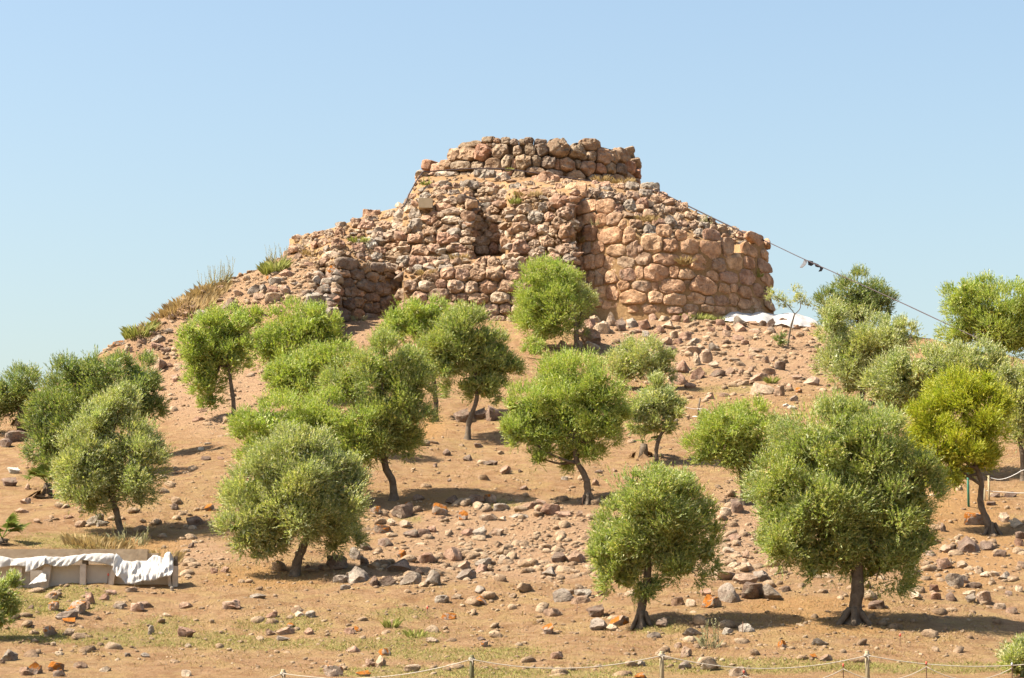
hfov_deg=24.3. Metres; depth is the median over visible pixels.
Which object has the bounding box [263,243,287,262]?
weed
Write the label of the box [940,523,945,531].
rock
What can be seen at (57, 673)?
rock
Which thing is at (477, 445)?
rock
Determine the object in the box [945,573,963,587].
rock
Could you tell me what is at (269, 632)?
rock
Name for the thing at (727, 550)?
rock
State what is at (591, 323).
rock
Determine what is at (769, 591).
rock
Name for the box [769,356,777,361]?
rock
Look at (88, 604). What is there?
rock
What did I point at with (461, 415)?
rock
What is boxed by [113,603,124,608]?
rock
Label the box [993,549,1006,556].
rock
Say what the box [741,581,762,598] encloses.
rock
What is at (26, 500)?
rock
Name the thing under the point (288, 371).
olive tree
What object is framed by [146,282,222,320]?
weed
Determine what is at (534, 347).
shrub
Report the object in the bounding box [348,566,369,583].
rock
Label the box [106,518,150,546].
weed
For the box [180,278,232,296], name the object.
weed
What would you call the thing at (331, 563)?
rock
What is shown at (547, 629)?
rock
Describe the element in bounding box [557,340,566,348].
rock
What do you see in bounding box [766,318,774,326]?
rock
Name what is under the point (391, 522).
rock
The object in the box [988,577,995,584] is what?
rock
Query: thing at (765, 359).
rock
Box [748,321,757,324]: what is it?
rock
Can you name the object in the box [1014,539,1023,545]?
rock
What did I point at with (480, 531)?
rock
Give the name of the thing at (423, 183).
weed
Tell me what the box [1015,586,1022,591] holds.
rock
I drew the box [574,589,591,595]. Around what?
rock
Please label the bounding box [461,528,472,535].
rock
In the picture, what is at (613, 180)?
weed
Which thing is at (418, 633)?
weed
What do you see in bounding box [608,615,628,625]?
rock
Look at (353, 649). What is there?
rock
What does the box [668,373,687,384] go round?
rock
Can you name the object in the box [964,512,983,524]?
rock
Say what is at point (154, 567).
plastic sheet
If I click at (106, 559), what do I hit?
plastic sheet
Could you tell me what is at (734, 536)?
rock
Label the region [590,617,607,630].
rock
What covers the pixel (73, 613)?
rock
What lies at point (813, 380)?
rock
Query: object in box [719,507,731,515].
rock
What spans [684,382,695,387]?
rock
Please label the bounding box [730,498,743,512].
rock
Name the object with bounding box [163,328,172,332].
rock
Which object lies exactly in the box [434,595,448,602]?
rock
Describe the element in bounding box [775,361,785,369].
rock
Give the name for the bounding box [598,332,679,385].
shrub
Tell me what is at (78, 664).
rock
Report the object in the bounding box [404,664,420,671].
rock
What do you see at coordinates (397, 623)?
weed
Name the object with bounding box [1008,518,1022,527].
rock
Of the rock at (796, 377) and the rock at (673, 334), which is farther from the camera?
the rock at (673, 334)
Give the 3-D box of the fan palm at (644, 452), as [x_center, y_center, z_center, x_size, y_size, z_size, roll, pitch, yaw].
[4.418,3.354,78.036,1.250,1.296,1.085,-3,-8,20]
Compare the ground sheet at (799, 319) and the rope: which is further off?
the ground sheet at (799, 319)
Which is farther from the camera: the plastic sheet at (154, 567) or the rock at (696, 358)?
the rock at (696, 358)
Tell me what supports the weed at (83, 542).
on the ground at (212, 470)
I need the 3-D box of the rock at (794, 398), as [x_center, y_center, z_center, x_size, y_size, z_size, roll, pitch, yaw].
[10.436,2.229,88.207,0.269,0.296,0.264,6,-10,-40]
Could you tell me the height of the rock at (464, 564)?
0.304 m
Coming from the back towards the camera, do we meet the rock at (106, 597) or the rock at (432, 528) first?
the rock at (432, 528)
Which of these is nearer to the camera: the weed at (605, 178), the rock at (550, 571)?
the rock at (550, 571)
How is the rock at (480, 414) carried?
on the ground at (212, 470)
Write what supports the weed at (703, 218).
on the rubble mound
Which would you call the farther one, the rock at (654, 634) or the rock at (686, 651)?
the rock at (654, 634)
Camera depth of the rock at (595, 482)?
72.17 m
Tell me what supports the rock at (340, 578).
on the ground at (212, 470)
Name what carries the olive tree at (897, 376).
on the ground at (212, 470)
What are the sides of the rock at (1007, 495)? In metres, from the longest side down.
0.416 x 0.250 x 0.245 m
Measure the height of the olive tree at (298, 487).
4.088 m
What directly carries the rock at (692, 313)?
on the ground at (212, 470)
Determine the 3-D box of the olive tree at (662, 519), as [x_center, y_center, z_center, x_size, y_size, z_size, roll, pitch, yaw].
[3.098,4.383,51.047,3.250,3.852,2.496,0,-7,0]
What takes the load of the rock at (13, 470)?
on the ground at (212, 470)
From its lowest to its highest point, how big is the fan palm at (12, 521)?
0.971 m
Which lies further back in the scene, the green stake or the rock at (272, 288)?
the rock at (272, 288)
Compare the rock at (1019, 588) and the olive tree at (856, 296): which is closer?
the rock at (1019, 588)
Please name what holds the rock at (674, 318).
on the ground at (212, 470)
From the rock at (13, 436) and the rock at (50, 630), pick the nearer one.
the rock at (50, 630)
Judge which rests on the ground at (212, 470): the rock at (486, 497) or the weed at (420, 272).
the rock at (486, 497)
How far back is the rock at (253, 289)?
107.09 m
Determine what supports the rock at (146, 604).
on the ground at (212, 470)
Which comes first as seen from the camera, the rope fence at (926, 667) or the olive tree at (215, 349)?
the rope fence at (926, 667)
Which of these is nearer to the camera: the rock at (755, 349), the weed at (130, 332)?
the rock at (755, 349)
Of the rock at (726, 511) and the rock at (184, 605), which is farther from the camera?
the rock at (726, 511)
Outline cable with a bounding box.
[402,168,979,339]
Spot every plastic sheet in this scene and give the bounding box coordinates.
[0,553,114,567]
[25,558,44,571]
[30,573,46,583]
[113,552,173,583]
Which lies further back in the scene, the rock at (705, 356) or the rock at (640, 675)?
the rock at (705, 356)
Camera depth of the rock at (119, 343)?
104.53 m
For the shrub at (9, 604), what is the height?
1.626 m
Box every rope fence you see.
[272,651,1023,677]
[738,661,1012,677]
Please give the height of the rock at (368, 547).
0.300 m
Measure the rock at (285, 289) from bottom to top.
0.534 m
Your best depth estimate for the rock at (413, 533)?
64.32 m
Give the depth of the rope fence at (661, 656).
43.75 m
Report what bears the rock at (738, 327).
on the ground at (212, 470)
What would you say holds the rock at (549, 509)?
on the ground at (212, 470)
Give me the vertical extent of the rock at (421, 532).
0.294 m
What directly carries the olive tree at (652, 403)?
on the ground at (212, 470)
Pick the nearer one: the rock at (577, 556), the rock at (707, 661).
the rock at (707, 661)
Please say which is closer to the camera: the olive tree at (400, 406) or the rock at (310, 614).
the rock at (310, 614)
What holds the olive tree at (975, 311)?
on the ground at (212, 470)
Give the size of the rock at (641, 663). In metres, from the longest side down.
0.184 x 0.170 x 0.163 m
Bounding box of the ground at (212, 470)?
[0,254,1023,677]
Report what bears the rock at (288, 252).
on the ground at (212, 470)
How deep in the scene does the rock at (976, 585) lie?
56.39 m
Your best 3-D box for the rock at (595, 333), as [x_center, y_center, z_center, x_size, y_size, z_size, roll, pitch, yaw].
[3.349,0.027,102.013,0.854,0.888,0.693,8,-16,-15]
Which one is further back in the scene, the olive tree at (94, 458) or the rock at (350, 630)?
the olive tree at (94, 458)
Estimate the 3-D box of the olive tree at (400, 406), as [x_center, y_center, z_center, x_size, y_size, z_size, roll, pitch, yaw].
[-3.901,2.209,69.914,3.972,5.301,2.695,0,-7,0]
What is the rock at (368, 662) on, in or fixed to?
on the ground at (212, 470)
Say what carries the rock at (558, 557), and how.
on the ground at (212, 470)
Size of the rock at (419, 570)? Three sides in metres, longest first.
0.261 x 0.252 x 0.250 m
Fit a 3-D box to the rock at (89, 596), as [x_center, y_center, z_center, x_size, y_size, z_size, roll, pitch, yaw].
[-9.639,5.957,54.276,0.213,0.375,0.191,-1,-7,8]
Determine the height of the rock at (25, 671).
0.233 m
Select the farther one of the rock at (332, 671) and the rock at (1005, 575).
the rock at (1005, 575)
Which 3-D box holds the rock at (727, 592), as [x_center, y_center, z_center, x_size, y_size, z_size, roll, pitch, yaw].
[4.930,5.841,54.121,0.555,0.598,0.401,-4,-9,30]
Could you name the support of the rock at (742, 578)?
on the ground at (212, 470)
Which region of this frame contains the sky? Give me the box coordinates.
[0,0,1023,391]
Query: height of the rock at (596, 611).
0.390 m
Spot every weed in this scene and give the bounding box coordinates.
[57,531,134,548]
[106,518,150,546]
[119,319,160,339]
[136,318,161,333]
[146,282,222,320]
[148,548,185,562]
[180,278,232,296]
[194,255,234,285]
[256,258,294,275]
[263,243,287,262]
[298,249,319,255]
[346,236,371,242]
[349,314,367,321]
[380,618,403,627]
[402,628,427,637]
[415,268,436,275]
[420,176,430,185]
[449,253,471,259]
[508,192,521,203]
[512,189,542,197]
[576,235,585,242]
[590,174,612,180]
[608,177,636,183]
[632,214,659,221]
[673,255,697,264]
[678,312,715,319]
[693,618,723,648]
[700,214,712,223]
[762,376,781,383]
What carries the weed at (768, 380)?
on the ground at (212, 470)
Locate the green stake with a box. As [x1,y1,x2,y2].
[967,478,969,506]
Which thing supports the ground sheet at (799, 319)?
on the ground at (212, 470)
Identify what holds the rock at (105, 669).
on the ground at (212, 470)
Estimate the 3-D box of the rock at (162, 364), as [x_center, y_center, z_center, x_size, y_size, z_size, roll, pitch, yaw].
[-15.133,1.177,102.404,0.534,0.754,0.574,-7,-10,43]
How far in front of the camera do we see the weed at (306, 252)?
111.96 m
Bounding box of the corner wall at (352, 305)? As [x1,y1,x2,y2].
[334,252,403,321]
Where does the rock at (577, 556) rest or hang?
on the ground at (212, 470)
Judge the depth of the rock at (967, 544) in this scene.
62.20 m
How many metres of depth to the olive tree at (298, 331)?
89.55 m
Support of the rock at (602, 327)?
on the ground at (212, 470)
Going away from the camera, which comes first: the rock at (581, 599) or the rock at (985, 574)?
the rock at (581, 599)
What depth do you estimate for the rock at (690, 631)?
49.82 m
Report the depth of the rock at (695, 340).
102.48 m
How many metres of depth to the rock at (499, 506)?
68.65 m
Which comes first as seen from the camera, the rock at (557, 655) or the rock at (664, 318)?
the rock at (557, 655)
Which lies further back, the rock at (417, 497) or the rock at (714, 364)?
the rock at (714, 364)
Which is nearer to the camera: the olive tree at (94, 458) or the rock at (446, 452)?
the olive tree at (94, 458)
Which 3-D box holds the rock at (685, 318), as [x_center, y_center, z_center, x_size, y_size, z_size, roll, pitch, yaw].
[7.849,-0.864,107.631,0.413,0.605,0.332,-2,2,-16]
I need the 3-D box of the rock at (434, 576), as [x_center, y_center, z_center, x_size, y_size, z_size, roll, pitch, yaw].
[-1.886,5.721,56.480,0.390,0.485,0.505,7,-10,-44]
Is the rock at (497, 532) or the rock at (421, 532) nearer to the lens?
the rock at (421, 532)
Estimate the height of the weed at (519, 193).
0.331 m
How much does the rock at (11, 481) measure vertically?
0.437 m
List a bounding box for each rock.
[0,438,12,446]
[1,477,16,485]
[1,649,17,660]
[5,430,27,442]
[6,467,19,473]
[15,508,28,512]
[19,667,33,675]
[20,497,30,503]
[28,662,42,673]
[43,625,57,635]
[47,661,64,670]
[48,593,57,599]
[48,601,59,610]
[53,669,65,676]
[55,609,78,619]
[62,618,75,623]
[62,628,74,635]
[67,600,86,613]
[73,661,87,667]
[75,520,85,527]
[82,600,89,609]
[85,592,94,603]
[86,514,103,525]
[96,520,107,526]
[98,594,109,600]
[99,666,110,671]
[106,590,116,594]
[113,340,124,345]
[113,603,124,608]
[125,587,137,591]
[130,602,143,610]
[136,339,145,343]
[137,601,153,607]
[141,652,149,656]
[148,625,153,634]
[151,342,162,348]
[154,357,166,370]
[157,335,164,340]
[160,347,169,352]
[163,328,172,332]
[168,313,175,318]
[171,374,180,381]
[171,503,178,509]
[177,625,195,636]
[179,602,192,607]
[181,670,191,676]
[186,516,205,525]
[192,416,204,421]
[201,456,210,459]
[204,504,213,510]
[210,568,217,573]
[220,566,228,572]
[222,298,237,308]
[222,600,239,608]
[228,599,239,608]
[234,290,243,296]
[247,284,259,293]
[249,593,265,597]
[253,293,264,299]
[260,283,266,290]
[264,292,280,303]
[266,611,277,618]
[266,628,274,635]
[267,286,277,292]
[268,277,283,284]
[275,627,294,634]
[276,635,289,640]
[279,269,293,276]
[280,285,290,293]
[283,250,290,256]
[294,252,301,258]
[295,611,303,616]
[304,627,313,634]
[305,610,315,617]
[323,665,343,676]
[326,555,347,569]
[333,575,348,582]
[340,585,350,589]
[344,627,354,633]
[346,646,360,651]
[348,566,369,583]
[350,548,360,558]
[354,626,360,631]
[355,670,370,676]
[357,543,372,550]
[360,556,368,564]
[365,659,375,666]
[370,506,380,513]
[370,576,378,586]
[373,524,390,532]
[376,655,385,666]
[378,538,393,545]
[378,576,396,585]
[378,648,390,655]
[386,558,411,571]
[387,518,395,525]
[391,504,412,518]
[397,549,405,557]
[399,520,411,527]
[399,571,421,584]
[403,529,417,537]
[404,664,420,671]
[413,494,424,500]
[414,567,422,574]
[416,552,434,562]
[417,529,430,536]
[425,570,440,584]
[425,637,439,642]
[427,525,436,531]
[432,503,448,514]
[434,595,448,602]
[441,613,456,619]
[443,449,450,455]
[444,547,461,560]
[445,495,457,503]
[451,593,461,598]
[453,408,468,422]
[456,569,476,579]
[457,560,470,568]
[458,510,467,519]
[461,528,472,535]
[463,454,472,460]
[468,494,483,503]
[472,526,485,535]
[474,407,485,419]
[474,442,482,447]
[475,557,491,566]
[475,585,485,593]
[476,563,487,571]
[476,596,486,604]
[479,513,496,520]
[480,640,487,646]
[483,461,492,464]
[483,494,496,502]
[485,405,500,420]
[488,528,503,535]
[493,503,507,510]
[497,554,510,563]
[499,465,510,473]
[508,513,527,517]
[520,485,527,489]
[522,501,536,508]
[536,499,545,504]
[540,503,560,514]
[541,622,553,633]
[542,566,555,575]
[543,608,560,616]
[550,651,562,658]
[551,552,565,562]
[552,588,573,601]
[555,510,570,516]
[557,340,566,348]
[567,550,585,562]
[571,595,590,603]
[573,340,582,347]
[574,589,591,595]
[576,510,582,516]
[580,331,600,342]
[581,328,600,344]
[584,318,595,328]
[585,341,600,349]
[586,604,603,616]
[590,315,600,321]
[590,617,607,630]
[592,478,598,485]
[593,321,609,333]
[606,312,615,325]
[606,624,618,630]
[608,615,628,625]
[615,317,625,331]
[626,318,638,327]
[633,329,643,332]
[634,672,646,677]
[637,660,645,665]
[638,319,650,329]
[642,331,649,336]
[647,632,660,637]
[649,313,656,319]
[654,325,665,332]
[656,617,667,626]
[658,315,669,320]
[662,320,673,328]
[662,337,672,344]
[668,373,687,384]
[669,330,677,337]
[671,315,681,321]
[671,596,683,605]
[673,338,682,343]
[674,642,681,648]
[675,360,690,372]
[678,661,691,668]
[679,332,691,339]
[680,646,691,656]
[681,313,689,322]
[682,627,701,635]
[684,346,701,355]
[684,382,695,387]
[685,599,695,606]
[688,312,696,318]
[689,338,699,342]
[690,367,705,379]
[693,352,700,364]
[699,348,712,362]
[700,588,710,595]
[700,658,720,669]
[701,594,721,607]
[705,394,713,398]
[708,342,719,350]
[708,360,718,367]
[709,370,725,376]
[714,569,734,579]
[716,319,724,324]
[718,583,740,602]
[719,393,729,396]
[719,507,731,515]
[721,339,730,343]
[722,330,730,336]
[722,547,733,552]
[722,627,732,634]
[723,324,730,330]
[725,367,735,373]
[726,562,739,566]
[727,533,740,539]
[728,666,747,675]
[729,358,739,361]
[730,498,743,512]
[732,335,743,340]
[732,573,758,583]
[733,316,746,325]
[733,322,746,331]
[737,380,748,385]
[738,623,754,631]
[741,340,748,344]
[741,562,753,570]
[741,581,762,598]
[742,550,749,558]
[747,347,761,351]
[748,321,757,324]
[748,328,761,332]
[749,373,767,380]
[750,383,774,394]
[753,570,770,581]
[759,320,766,325]
[761,356,768,362]
[762,368,775,374]
[762,583,781,599]
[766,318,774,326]
[767,326,775,332]
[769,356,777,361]
[773,385,784,395]
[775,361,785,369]
[777,317,787,326]
[778,640,785,647]
[781,586,790,591]
[789,395,797,400]
[790,374,801,379]
[795,387,801,392]
[803,376,819,385]
[812,638,828,644]
[820,654,831,660]
[868,600,884,608]
[910,591,922,598]
[925,551,935,555]
[929,584,938,591]
[931,592,940,599]
[936,557,951,569]
[939,544,953,552]
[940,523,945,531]
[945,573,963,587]
[945,592,956,601]
[956,536,979,552]
[957,560,967,567]
[962,575,968,582]
[962,590,975,594]
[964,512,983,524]
[965,582,981,588]
[965,593,975,602]
[975,565,983,573]
[976,590,991,603]
[980,541,993,549]
[980,571,989,576]
[986,501,995,505]
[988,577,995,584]
[990,493,999,497]
[991,570,999,576]
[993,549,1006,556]
[993,603,1005,608]
[998,512,1009,522]
[998,571,1009,579]
[1003,491,1016,497]
[1005,607,1017,613]
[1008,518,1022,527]
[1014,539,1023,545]
[1015,531,1023,538]
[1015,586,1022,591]
[1017,561,1023,568]
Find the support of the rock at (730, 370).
on the ground at (212, 470)
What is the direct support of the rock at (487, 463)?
on the ground at (212, 470)
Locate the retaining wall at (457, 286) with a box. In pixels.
[394,265,538,321]
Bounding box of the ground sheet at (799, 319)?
[722,311,820,327]
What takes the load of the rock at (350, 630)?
on the ground at (212, 470)
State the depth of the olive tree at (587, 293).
101.21 m
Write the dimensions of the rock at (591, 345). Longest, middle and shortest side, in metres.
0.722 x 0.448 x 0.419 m
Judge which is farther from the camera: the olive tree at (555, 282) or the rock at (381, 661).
the olive tree at (555, 282)
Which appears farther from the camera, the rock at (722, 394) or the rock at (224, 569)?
the rock at (722, 394)
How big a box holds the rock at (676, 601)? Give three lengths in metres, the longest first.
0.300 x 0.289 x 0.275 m
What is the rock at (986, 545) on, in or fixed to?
on the ground at (212, 470)
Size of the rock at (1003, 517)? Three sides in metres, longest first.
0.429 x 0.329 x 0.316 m
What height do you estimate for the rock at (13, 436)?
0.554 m
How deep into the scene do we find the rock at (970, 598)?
54.49 m
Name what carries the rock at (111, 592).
on the ground at (212, 470)
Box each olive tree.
[0,360,43,430]
[15,344,128,482]
[46,376,177,533]
[103,347,171,425]
[171,299,266,415]
[208,418,376,576]
[221,382,386,467]
[241,292,358,399]
[258,336,357,405]
[313,323,444,501]
[374,291,455,421]
[412,298,529,439]
[495,340,634,504]
[504,253,592,350]
[566,279,600,339]
[581,453,729,630]
[623,368,690,462]
[673,393,785,505]
[733,384,955,625]
[807,292,927,402]
[810,263,901,335]
[854,332,1023,468]
[901,358,1020,534]
[929,268,1023,363]
[989,351,1023,480]
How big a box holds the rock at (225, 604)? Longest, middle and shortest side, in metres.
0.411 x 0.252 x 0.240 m
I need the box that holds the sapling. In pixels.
[764,283,817,346]
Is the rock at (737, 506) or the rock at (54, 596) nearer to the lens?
the rock at (54, 596)
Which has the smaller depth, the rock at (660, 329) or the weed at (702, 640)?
the weed at (702, 640)
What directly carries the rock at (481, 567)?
on the ground at (212, 470)
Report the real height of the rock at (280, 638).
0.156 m
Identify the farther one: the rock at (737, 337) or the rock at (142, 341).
the rock at (142, 341)
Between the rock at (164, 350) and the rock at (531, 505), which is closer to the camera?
the rock at (531, 505)
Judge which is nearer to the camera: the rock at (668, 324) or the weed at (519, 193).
the rock at (668, 324)
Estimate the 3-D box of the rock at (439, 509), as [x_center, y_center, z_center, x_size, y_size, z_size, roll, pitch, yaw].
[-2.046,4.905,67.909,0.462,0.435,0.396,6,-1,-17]
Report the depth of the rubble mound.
111.62 m
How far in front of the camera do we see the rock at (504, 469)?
73.79 m
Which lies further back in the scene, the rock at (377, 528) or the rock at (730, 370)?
the rock at (730, 370)
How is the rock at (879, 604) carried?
on the ground at (212, 470)
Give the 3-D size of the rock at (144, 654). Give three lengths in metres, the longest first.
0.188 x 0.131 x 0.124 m
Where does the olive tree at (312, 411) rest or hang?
on the ground at (212, 470)
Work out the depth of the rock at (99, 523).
66.16 m
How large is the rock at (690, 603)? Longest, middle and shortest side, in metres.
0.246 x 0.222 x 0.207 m
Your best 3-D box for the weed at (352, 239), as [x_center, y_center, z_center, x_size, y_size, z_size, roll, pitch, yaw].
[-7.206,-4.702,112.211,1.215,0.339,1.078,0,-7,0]
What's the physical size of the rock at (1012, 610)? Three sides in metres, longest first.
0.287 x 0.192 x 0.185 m
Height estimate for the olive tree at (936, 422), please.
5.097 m
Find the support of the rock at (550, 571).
on the ground at (212, 470)
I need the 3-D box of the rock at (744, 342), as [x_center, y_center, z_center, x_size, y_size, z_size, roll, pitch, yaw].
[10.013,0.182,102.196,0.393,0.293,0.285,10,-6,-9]
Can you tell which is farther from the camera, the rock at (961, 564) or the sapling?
the sapling
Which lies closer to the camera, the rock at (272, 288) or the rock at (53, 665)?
the rock at (53, 665)
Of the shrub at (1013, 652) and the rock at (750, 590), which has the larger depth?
the rock at (750, 590)
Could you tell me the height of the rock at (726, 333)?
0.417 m
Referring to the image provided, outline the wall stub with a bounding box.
[301,265,343,316]
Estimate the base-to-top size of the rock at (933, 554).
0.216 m
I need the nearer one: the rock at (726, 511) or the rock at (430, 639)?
the rock at (430, 639)
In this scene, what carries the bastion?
on the ground at (212, 470)
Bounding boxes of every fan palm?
[0,512,29,544]
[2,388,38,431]
[19,462,55,497]
[626,423,658,458]
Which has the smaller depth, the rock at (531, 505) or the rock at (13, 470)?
the rock at (531, 505)
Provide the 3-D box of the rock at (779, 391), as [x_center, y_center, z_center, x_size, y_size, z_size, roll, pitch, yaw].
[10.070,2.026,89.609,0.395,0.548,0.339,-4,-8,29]
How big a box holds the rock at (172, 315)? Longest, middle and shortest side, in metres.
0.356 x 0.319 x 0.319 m
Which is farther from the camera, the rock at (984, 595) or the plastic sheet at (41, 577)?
the plastic sheet at (41, 577)
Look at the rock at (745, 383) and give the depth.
93.22 m
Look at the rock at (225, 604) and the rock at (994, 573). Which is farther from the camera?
the rock at (994, 573)
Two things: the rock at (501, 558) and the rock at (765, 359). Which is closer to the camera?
the rock at (501, 558)
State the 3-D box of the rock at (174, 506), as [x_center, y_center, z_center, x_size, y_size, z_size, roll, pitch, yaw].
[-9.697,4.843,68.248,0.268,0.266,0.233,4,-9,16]
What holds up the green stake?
on the ground at (212, 470)
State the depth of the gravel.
60.66 m
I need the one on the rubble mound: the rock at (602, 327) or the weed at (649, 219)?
the weed at (649, 219)
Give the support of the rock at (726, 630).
on the ground at (212, 470)
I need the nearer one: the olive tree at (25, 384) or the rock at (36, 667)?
the rock at (36, 667)
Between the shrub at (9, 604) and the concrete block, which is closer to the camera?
the shrub at (9, 604)
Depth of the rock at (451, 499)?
69.35 m
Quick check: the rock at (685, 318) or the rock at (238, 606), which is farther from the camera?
the rock at (685, 318)
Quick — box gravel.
[4,254,1023,676]
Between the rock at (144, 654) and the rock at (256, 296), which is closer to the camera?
the rock at (144, 654)
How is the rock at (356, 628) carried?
on the ground at (212, 470)
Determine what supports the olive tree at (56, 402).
on the ground at (212, 470)
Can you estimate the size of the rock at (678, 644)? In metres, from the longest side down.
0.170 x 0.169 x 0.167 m
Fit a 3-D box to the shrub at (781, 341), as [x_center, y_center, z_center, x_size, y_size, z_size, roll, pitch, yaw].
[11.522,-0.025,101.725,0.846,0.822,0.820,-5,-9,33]
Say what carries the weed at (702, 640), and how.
on the ground at (212, 470)
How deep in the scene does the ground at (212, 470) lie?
57.54 m
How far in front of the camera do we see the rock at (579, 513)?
67.16 m
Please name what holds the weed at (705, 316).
on the ground at (212, 470)
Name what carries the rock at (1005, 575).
on the ground at (212, 470)
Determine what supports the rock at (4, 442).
on the ground at (212, 470)
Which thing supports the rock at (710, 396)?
on the ground at (212, 470)
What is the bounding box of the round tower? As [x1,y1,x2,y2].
[415,136,641,183]
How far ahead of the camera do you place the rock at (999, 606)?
53.39 m
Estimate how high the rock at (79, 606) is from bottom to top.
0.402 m
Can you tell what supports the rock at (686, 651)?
on the ground at (212, 470)
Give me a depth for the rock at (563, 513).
67.41 m
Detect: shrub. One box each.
[0,567,26,634]
[518,334,547,356]
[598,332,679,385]
[770,330,790,345]
[992,633,1023,677]
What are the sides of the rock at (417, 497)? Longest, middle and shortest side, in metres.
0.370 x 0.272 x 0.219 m
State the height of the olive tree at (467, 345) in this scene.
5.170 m
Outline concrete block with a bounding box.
[419,198,432,209]
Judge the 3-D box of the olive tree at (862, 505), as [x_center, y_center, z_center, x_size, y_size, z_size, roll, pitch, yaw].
[7.208,3.616,51.424,4.722,5.388,2.950,0,-7,0]
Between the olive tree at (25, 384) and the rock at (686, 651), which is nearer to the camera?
the rock at (686, 651)
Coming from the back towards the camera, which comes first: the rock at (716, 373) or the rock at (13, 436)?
the rock at (716, 373)
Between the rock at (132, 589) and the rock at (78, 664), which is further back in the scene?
the rock at (132, 589)
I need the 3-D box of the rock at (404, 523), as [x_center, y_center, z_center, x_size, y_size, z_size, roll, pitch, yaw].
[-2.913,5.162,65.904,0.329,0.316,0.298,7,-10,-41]
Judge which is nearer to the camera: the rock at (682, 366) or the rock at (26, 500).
the rock at (26, 500)
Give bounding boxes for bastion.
[565,181,775,321]
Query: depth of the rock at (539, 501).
69.21 m
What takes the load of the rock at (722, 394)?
on the ground at (212, 470)
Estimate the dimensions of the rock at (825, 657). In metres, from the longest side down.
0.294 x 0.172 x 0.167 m
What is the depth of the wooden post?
69.98 m
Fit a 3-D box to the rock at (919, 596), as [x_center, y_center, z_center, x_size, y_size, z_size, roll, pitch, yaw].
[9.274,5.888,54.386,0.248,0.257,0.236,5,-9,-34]
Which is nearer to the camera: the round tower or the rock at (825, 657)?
the rock at (825, 657)
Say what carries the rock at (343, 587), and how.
on the ground at (212, 470)
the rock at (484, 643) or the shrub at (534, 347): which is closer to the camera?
the rock at (484, 643)
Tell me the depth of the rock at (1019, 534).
63.97 m
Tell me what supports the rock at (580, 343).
on the ground at (212, 470)
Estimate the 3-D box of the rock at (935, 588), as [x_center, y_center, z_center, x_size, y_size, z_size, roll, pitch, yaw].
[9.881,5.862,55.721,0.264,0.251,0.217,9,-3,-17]
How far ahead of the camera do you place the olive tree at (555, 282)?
100.03 m
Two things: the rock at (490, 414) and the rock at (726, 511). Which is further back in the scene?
the rock at (490, 414)
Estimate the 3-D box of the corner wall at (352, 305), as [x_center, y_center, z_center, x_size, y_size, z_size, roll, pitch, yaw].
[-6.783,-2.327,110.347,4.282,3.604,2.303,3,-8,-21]
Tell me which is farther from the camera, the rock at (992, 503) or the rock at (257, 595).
the rock at (992, 503)
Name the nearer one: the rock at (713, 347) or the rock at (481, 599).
the rock at (481, 599)
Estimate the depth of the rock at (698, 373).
94.63 m
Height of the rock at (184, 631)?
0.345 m
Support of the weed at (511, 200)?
on the rubble mound
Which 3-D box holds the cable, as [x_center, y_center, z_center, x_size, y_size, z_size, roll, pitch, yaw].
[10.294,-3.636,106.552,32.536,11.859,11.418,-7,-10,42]
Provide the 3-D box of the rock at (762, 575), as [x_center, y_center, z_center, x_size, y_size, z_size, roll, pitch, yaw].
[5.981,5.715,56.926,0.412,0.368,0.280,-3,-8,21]
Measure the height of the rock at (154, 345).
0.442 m
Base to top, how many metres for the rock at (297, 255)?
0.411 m
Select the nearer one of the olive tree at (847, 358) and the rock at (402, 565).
the rock at (402, 565)
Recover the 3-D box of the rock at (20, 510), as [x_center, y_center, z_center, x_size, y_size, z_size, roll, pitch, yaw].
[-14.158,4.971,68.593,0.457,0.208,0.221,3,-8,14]
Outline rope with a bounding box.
[990,470,1023,479]
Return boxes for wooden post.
[988,475,989,500]
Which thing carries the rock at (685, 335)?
on the ground at (212, 470)
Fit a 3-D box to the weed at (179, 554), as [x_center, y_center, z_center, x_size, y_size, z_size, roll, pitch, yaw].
[-8.868,5.514,60.422,1.185,0.446,0.976,0,-7,0]
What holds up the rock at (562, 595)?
on the ground at (212, 470)
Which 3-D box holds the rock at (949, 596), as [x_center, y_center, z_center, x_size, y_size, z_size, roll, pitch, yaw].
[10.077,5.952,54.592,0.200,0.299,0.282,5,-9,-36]
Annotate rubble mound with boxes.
[288,167,748,320]
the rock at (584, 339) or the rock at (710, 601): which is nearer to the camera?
the rock at (710, 601)
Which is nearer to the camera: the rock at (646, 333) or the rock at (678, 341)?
the rock at (678, 341)
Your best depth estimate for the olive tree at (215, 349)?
86.09 m
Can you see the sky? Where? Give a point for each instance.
(145, 145)
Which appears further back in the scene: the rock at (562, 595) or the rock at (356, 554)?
the rock at (356, 554)
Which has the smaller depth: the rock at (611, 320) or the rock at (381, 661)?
the rock at (381, 661)
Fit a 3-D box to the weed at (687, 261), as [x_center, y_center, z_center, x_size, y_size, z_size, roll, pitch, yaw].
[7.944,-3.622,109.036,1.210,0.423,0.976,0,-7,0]
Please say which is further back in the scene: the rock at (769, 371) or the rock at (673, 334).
the rock at (673, 334)
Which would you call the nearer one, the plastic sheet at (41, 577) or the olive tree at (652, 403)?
the plastic sheet at (41, 577)
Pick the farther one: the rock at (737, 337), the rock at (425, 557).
the rock at (737, 337)

